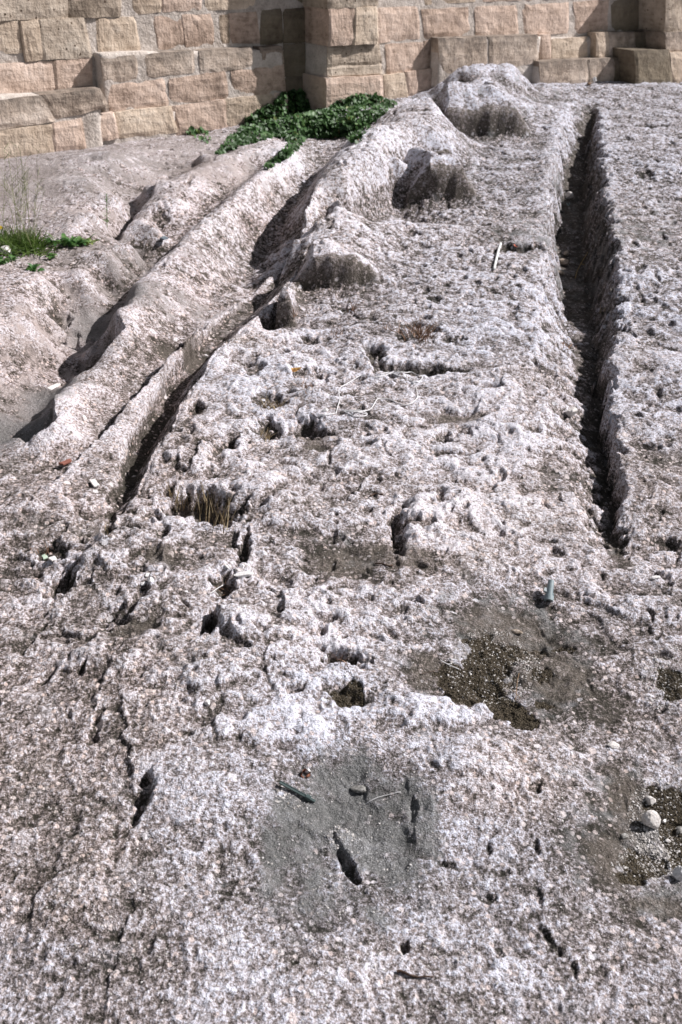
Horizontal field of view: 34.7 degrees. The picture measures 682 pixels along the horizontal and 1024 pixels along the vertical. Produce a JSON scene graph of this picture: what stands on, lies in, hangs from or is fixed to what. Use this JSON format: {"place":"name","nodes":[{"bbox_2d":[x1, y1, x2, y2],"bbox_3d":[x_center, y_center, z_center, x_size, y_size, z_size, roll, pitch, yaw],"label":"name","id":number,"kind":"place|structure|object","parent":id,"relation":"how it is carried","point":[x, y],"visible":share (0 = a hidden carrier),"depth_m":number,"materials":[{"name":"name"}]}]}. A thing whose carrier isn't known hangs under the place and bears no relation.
{"place":"outdoors","nodes":[
{"label":"outdoors","id":0,"kind":"place"},
{"bbox_2d":[0,63,681,1023],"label":"rock ground","id":1,"kind":"structure","parent":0,"point":[184,345],"depth_m":2.79,"materials":[{"name":"stone"}]},
{"bbox_2d":[0,245,10,254],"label":"loose stone","id":2,"kind":"object","parent":1,"relation":"on","point":[6,247],"visible":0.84,"depth_m":4.59,"materials":[{"name":"white stone"}]},
{"bbox_2d":[0,248,24,264],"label":"broadleaf weed","id":3,"kind":"object","parent":1,"relation":"on","point":[12,257],"visible":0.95,"depth_m":4.53,"materials":[{"name":"green plant"}]},
{"bbox_2d":[0,140,63,258],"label":"grass clump","id":4,"kind":"object","parent":1,"relation":"on","point":[26,242],"visible":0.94,"depth_m":4.64,"materials":[{"name":"green plant"}]},
{"bbox_2d":[26,263,44,271],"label":"broadleaf weed","id":5,"kind":"object","parent":1,"relation":"on","point":[31,267],"visible":1,"depth_m":4.43,"materials":[{"name":"green plant"}]},
{"bbox_2d":[30,545,54,554],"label":"dry grass tuft","id":6,"kind":"object","parent":1,"relation":"on","point":[44,550],"visible":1,"depth_m":2.81,"materials":[{"name":"beige plant"}]},
{"bbox_2d":[47,253,57,258],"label":"broadleaf weed","id":7,"kind":"object","parent":1,"relation":"on","point":[50,256],"visible":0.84,"depth_m":4.63,"materials":[{"name":"green plant"}]},
{"bbox_2d":[48,556,56,560],"bbox_3d":[-0.729,0.118,2.762,0.018,0.004,0.020,-16,34,-32],"label":"tile shard","id":8,"kind":"object","parent":1,"relation":"on","point":[53,558],"visible":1,"depth_m":2.76,"materials":[{"name":"white tile"}]},
{"bbox_2d":[47,383,60,389],"bbox_3d":[-1.036,-0.450,3.925,0.026,0.007,0.071,10,29,12],"label":"tile shard","id":9,"kind":"object","parent":1,"relation":"on","point":[51,387],"visible":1,"depth_m":3.92,"materials":[{"name":"white tile"}]},
{"bbox_2d":[59,459,71,465],"bbox_3d":[-0.815,-0.148,3.239,0.018,0.007,0.044,20,33,29],"label":"tile shard","id":10,"kind":"object","parent":1,"relation":"on","point":[65,462],"visible":1,"depth_m":3.23,"materials":[{"name":"red ceramic"}]},
{"bbox_2d":[45,232,94,246],"bbox_3d":[-1.179,-1.189,4.761,0.227,0.063,0.124,-3,29,-11],"label":"broadleaf weed","id":11,"kind":"object","parent":1,"relation":"on","point":[72,241],"visible":0.98,"depth_m":4.76,"materials":[{"name":"green plant"}]},
{"bbox_2d":[82,237,99,244],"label":"broadleaf weed","id":12,"kind":"object","parent":1,"relation":"on","point":[88,243],"visible":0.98,"depth_m":4.81,"materials":[{"name":"green plant"}]},
{"bbox_2d":[89,479,99,486],"bbox_3d":[-0.694,-0.082,3.070,0.018,0.005,0.043,-12,32,-26],"label":"tile shard","id":13,"kind":"object","parent":1,"relation":"on","point":[94,482],"visible":1,"depth_m":3.07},
{"bbox_2d":[103,194,109,223],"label":"seedling","id":14,"kind":"object","parent":1,"relation":"on","point":[106,209],"visible":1,"depth_m":4.99,"materials":[{"name":"green plant"}]},
{"bbox_2d":[163,482,182,503],"bbox_3d":[-0.467,-0.054,3.017,0.080,0.073,0.070,3,28,0],"label":"dry grass tuft","id":15,"kind":"object","parent":1,"relation":"on","point":[172,493],"visible":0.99,"depth_m":3.02,"materials":[{"name":"beige plant"}]},
{"bbox_2d":[186,126,210,143],"bbox_3d":[-0.862,-2.286,6.628,0.145,0.063,0.418,-2,28,-10],"label":"caper sprig","id":16,"kind":"object","parent":1,"relation":"on","point":[194,132],"visible":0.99,"depth_m":6.75,"materials":[{"name":"green plant"}]},
{"bbox_2d":[158,471,251,533],"bbox_3d":[-0.362,-0.024,2.966,0.149,0.155,0.283,-23,38,-40],"label":"dry grass tuft","id":17,"kind":"object","parent":1,"relation":"on","point":[207,511],"visible":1,"depth_m":3.01,"materials":[{"name":"beige plant"}]},
{"bbox_2d":[234,571,253,576],"bbox_3d":[-0.241,0.154,2.710,0.050,0.009,0.022,-5,26,-2],"label":"loose stone","id":18,"kind":"object","parent":1,"relation":"on","point":[244,574],"visible":1,"depth_m":2.70,"materials":[{"name":"white stone"}]},
{"bbox_2d":[260,428,277,439],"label":"dry grass tuft","id":19,"kind":"object","parent":1,"relation":"on","point":[266,436],"visible":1,"depth_m":3.32,"materials":[{"name":"beige plant"}]},
{"bbox_2d":[254,394,288,412],"bbox_3d":[-0.224,-0.347,3.498,0.116,0.063,0.140,3,28,0],"label":"dry grass tuft","id":20,"kind":"object","parent":1,"relation":"on","point":[267,405],"visible":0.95,"depth_m":3.48,"materials":[{"name":"beige plant"}]},
{"bbox_2d":[229,562,356,848],"bbox_3d":[-0.150,0.374,2.400,0.138,0.104,0.927,-5,29,-15],"label":"rubble","id":21,"kind":"object","parent":1,"relation":"on","point":[297,806],"visible":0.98,"depth_m":2.11,"materials":[{"name":"grey stone"}]},
{"bbox_2d":[291,367,301,371],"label":"fallen leaf","id":22,"kind":"object","parent":1,"relation":"on","point":[295,369],"visible":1,"depth_m":3.72,"materials":[{"name":"orange plant"}]},
{"bbox_2d":[279,781,315,802],"bbox_3d":[-0.085,0.546,2.128,0.077,0.024,0.010,13,30,18],"label":"stick","id":23,"kind":"object","parent":1,"relation":"on","point":[308,797],"visible":1,"depth_m":2.13,"materials":[{"name":"grey plastic"}]},
{"bbox_2d":[291,378,311,393],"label":"dry grass tuft","id":24,"kind":"object","parent":1,"relation":"on","point":[305,385],"visible":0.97,"depth_m":3.60,"materials":[{"name":"plant"}]},
{"bbox_2d":[214,88,396,168],"bbox_3d":[-0.200,-2.398,6.718,0.925,0.253,2.177,6,28,6],"label":"caper bush","id":25,"kind":"object","parent":1,"relation":"on","point":[305,116],"visible":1,"depth_m":6.84,"materials":[{"name":"green plant"}]},
{"bbox_2d":[300,768,310,777],"bbox_3d":[-0.073,0.521,2.173,0.021,0.013,0.018,-14,33,-29],"label":"rusty scrap","id":26,"kind":"object","parent":1,"relation":"on","point":[308,774],"visible":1,"depth_m":2.17,"materials":[{"name":"metal"}]},
{"bbox_2d":[2,434,677,1023],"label":"grit","id":27,"kind":"object","parent":1,"relation":"on","point":[340,788],"visible":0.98,"depth_m":2.04,"materials":[{"name":"grey gravel"}]},
{"bbox_2d":[0,0,681,158],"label":"stone wall","id":28,"kind":"structure","parent":1,"relation":"on","point":[79,74],"depth_m":6.87,"materials":[{"name":"beige stone"}]},
{"bbox_2d":[346,300,359,312],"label":"dry grass tuft","id":29,"kind":"object","parent":1,"relation":"on","point":[353,308],"visible":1,"depth_m":4.29,"materials":[{"name":"plant"}]},
{"bbox_2d":[350,785,365,792],"bbox_3d":[0.035,0.550,2.166,0.036,0.011,0.020,7,29,24],"label":"loose stone","id":30,"kind":"object","parent":1,"relation":"on","point":[359,789],"visible":1,"depth_m":2.16,"materials":[{"name":"grey stone"}]},
{"bbox_2d":[317,372,422,416],"bbox_3d":[0.128,-0.400,3.617,0.260,0.036,0.530,11,29,14],"label":"wire","id":31,"kind":"object","parent":1,"relation":"on","point":[359,411],"visible":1,"depth_m":3.56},
{"bbox_2d":[383,324,401,330],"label":"dry grass tuft","id":32,"kind":"object","parent":1,"relation":"on","point":[391,329],"visible":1,"depth_m":4.09,"materials":[{"name":"plant"}]},
{"bbox_2d":[396,969,433,977],"bbox_3d":[0.121,0.761,1.794,0.062,0.009,0.009,9,29,12],"label":"twig","id":33,"kind":"object","parent":1,"relation":"on","point":[406,973],"visible":1,"depth_m":1.79,"materials":[{"name":"wood"}]},
{"bbox_2d":[396,311,441,342],"bbox_3d":[0.295,-0.685,4.052,0.192,0.102,0.145,11,29,15],"label":"dry grass tuft","id":34,"kind":"object","parent":1,"relation":"on","point":[418,332],"visible":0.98,"depth_m":4.06,"materials":[{"name":"brown plant"}]},
{"bbox_2d":[493,242,501,269],"bbox_3d":[0.701,-1.149,4.893,0.014,0.024,0.415,8,28,9],"label":"stick","id":35,"kind":"object","parent":1,"relation":"on","point":[496,257],"visible":1,"depth_m":4.87,"materials":[{"name":"white plastic"}]},
{"bbox_2d":[328,635,681,885],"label":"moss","id":36,"kind":"object","parent":1,"relation":"on","point":[633,867],"visible":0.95,"depth_m":2.40,"materials":[{"name":"plant"}]},
{"bbox_2d":[646,796,655,804],"bbox_3d":[0.619,0.576,2.179,0.018,0.021,0.020,-10,22,-12],"label":"pebble","id":37,"kind":"object","parent":36,"relation":"on","point":[650,800],"visible":1,"depth_m":2.17,"materials":[{"name":"stone"}]},
{"bbox_2d":[676,826,681,834],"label":"pebble","id":38,"kind":"object","parent":36,"relation":"on","point":[678,830],"visible":1,"depth_m":2.12,"materials":[{"name":"grey stone"}]},
{"bbox_2d":[512,673,519,700],"bbox_3d":[0.390,0.390,2.436,0.018,0.014,0.088,5,28,4],"label":"straw","id":39,"kind":"object","parent":1,"relation":"on","point":[516,688],"visible":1,"depth_m":2.42,"materials":[{"name":"beige plant"}]},
{"bbox_2d":[511,629,522,633],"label":"loose stone","id":40,"kind":"object","parent":1,"relation":"on","point":[515,631],"visible":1,"depth_m":2.62,"materials":[{"name":"beige stone"}]},
{"bbox_2d":[543,579,553,602],"bbox_3d":[0.519,0.199,2.725,0.028,0.048,0.054,3,28,0],"label":"pipe fitting","id":41,"kind":"object","parent":1,"relation":"on","point":[548,595],"visible":1,"depth_m":2.72,"materials":[{"name":"grey plastic"}]},
{"bbox_2d":[559,258,568,264],"bbox_3d":[1.115,-1.257,5.484,0.063,0.038,0.046,8,31,13],"label":"loose stone","id":42,"kind":"object","parent":1,"relation":"on","point":[562,261],"visible":0.8,"depth_m":5.47,"materials":[{"name":"grey stone"}]},
{"bbox_2d":[447,628,681,880],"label":"gravel","id":43,"kind":"structure","parent":1,"relation":"on","point":[658,848],"depth_m":2.20,"materials":[{"name":"gravel"}]},
{"bbox_2d":[565,191,572,198],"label":"loose stone","id":44,"kind":"object","parent":1,"relation":"on","point":[569,195],"visible":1,"depth_m":6.39,"materials":[{"name":"grey stone"}]},
{"bbox_2d":[561,340,576,349],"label":"dry grass tuft","id":45,"kind":"object","parent":1,"relation":"on","point":[563,343],"visible":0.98,"depth_m":4.26,"materials":[{"name":"plant"}]},
{"bbox_2d":[565,407,576,416],"bbox_3d":[0.777,-0.339,3.677,0.033,0.032,0.046,25,41,23],"label":"loose stone","id":46,"kind":"object","parent":1,"relation":"on","point":[571,412],"visible":1,"depth_m":3.66,"materials":[{"name":"white stone"}]},
{"bbox_2d":[607,741,619,748],"bbox_3d":[0.573,0.490,2.294,0.024,0.011,0.023,-13,27,-41],"label":"loose stone","id":47,"kind":"object","parent":1,"relation":"on","point":[613,744],"visible":1,"depth_m":2.29,"materials":[{"name":"white stone"}]},
{"bbox_2d":[621,833,627,838],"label":"pebble","id":48,"kind":"object","parent":1,"relation":"on","point":[624,835],"visible":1,"depth_m":2.09,"materials":[{"name":"grey stone"}]},
{"bbox_2d":[641,810,660,828],"bbox_3d":[0.604,0.598,2.121,0.034,0.038,0.034,-13,37,-21],"label":"pebble","id":49,"kind":"object","parent":1,"relation":"on","point":[651,818],"visible":1,"depth_m":2.11,"materials":[{"name":"stone"}]},
{"bbox_2d":[672,865,681,880],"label":"pebble","id":50,"kind":"object","parent":1,"relation":"on","point":[677,872],"visible":1,"depth_m":2.00,"materials":[{"name":"white stone"}]}
]}

